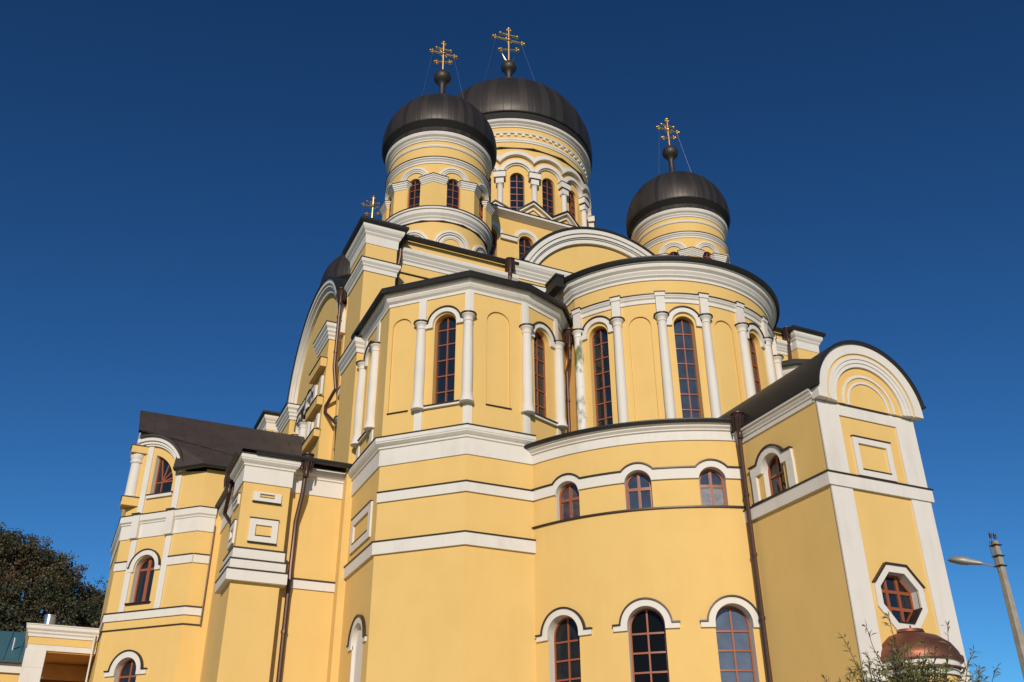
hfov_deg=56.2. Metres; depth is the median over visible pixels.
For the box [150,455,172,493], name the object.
window
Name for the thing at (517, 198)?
window
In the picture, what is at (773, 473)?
window
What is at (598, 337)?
window
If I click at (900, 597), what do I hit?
window
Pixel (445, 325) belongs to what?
window
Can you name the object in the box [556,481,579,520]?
window
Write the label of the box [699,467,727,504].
window
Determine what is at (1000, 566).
street lamp
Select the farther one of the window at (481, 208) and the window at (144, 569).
the window at (481, 208)
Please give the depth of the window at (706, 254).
52.34 m
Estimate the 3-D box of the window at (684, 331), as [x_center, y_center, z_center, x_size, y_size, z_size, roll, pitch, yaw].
[6.522,1.313,35.541,0.799,5.020,0.295,3,-29,-5]
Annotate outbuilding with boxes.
[0,631,25,681]
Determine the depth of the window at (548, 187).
56.78 m
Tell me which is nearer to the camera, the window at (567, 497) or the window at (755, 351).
the window at (567, 497)
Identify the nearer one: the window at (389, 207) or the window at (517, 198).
the window at (389, 207)
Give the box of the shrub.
[822,611,1001,681]
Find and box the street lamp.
[948,532,1023,678]
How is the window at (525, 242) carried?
in the cathedral
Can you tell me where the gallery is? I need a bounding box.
[18,614,99,681]
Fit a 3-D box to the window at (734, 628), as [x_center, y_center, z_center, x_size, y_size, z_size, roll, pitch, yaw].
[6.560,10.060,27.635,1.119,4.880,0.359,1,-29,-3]
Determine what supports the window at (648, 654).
in the cathedral
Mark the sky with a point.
(181, 181)
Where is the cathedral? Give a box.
[88,27,970,681]
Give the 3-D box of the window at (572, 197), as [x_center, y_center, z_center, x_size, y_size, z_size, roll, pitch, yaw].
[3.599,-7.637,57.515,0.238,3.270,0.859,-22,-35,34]
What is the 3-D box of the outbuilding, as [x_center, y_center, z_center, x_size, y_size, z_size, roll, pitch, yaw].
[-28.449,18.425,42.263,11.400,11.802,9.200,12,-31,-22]
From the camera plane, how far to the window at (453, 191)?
46.20 m
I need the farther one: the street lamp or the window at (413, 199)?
the window at (413, 199)
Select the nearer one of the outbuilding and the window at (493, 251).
the outbuilding
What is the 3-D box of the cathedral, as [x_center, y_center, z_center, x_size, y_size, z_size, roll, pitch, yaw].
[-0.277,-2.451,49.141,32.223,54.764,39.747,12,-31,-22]
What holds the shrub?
on the forecourt paving
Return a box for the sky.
[0,0,1023,681]
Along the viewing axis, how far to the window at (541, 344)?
35.64 m
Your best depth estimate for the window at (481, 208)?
47.50 m
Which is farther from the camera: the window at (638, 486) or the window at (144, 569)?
the window at (144, 569)
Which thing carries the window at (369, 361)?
in the cathedral
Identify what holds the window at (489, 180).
in the cathedral
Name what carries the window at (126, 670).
in the cathedral
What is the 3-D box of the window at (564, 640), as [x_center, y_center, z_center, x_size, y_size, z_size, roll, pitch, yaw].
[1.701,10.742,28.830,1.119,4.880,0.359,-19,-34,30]
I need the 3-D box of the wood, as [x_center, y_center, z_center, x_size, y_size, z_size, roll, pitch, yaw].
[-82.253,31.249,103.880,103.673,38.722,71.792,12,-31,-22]
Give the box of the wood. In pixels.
[0,522,107,681]
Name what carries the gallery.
on the forecourt paving
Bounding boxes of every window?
[114,658,135,681]
[129,556,154,602]
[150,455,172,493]
[363,353,370,431]
[387,197,390,217]
[407,179,420,207]
[432,314,455,403]
[446,179,459,208]
[479,195,484,221]
[488,177,490,202]
[488,227,496,256]
[510,173,524,209]
[519,236,532,258]
[534,330,550,418]
[542,178,555,215]
[549,615,580,681]
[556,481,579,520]
[569,190,577,222]
[589,326,612,426]
[625,471,652,508]
[628,606,669,681]
[674,316,703,417]
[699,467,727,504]
[703,251,711,258]
[716,604,759,681]
[748,333,765,392]
[763,453,785,496]
[881,573,919,621]

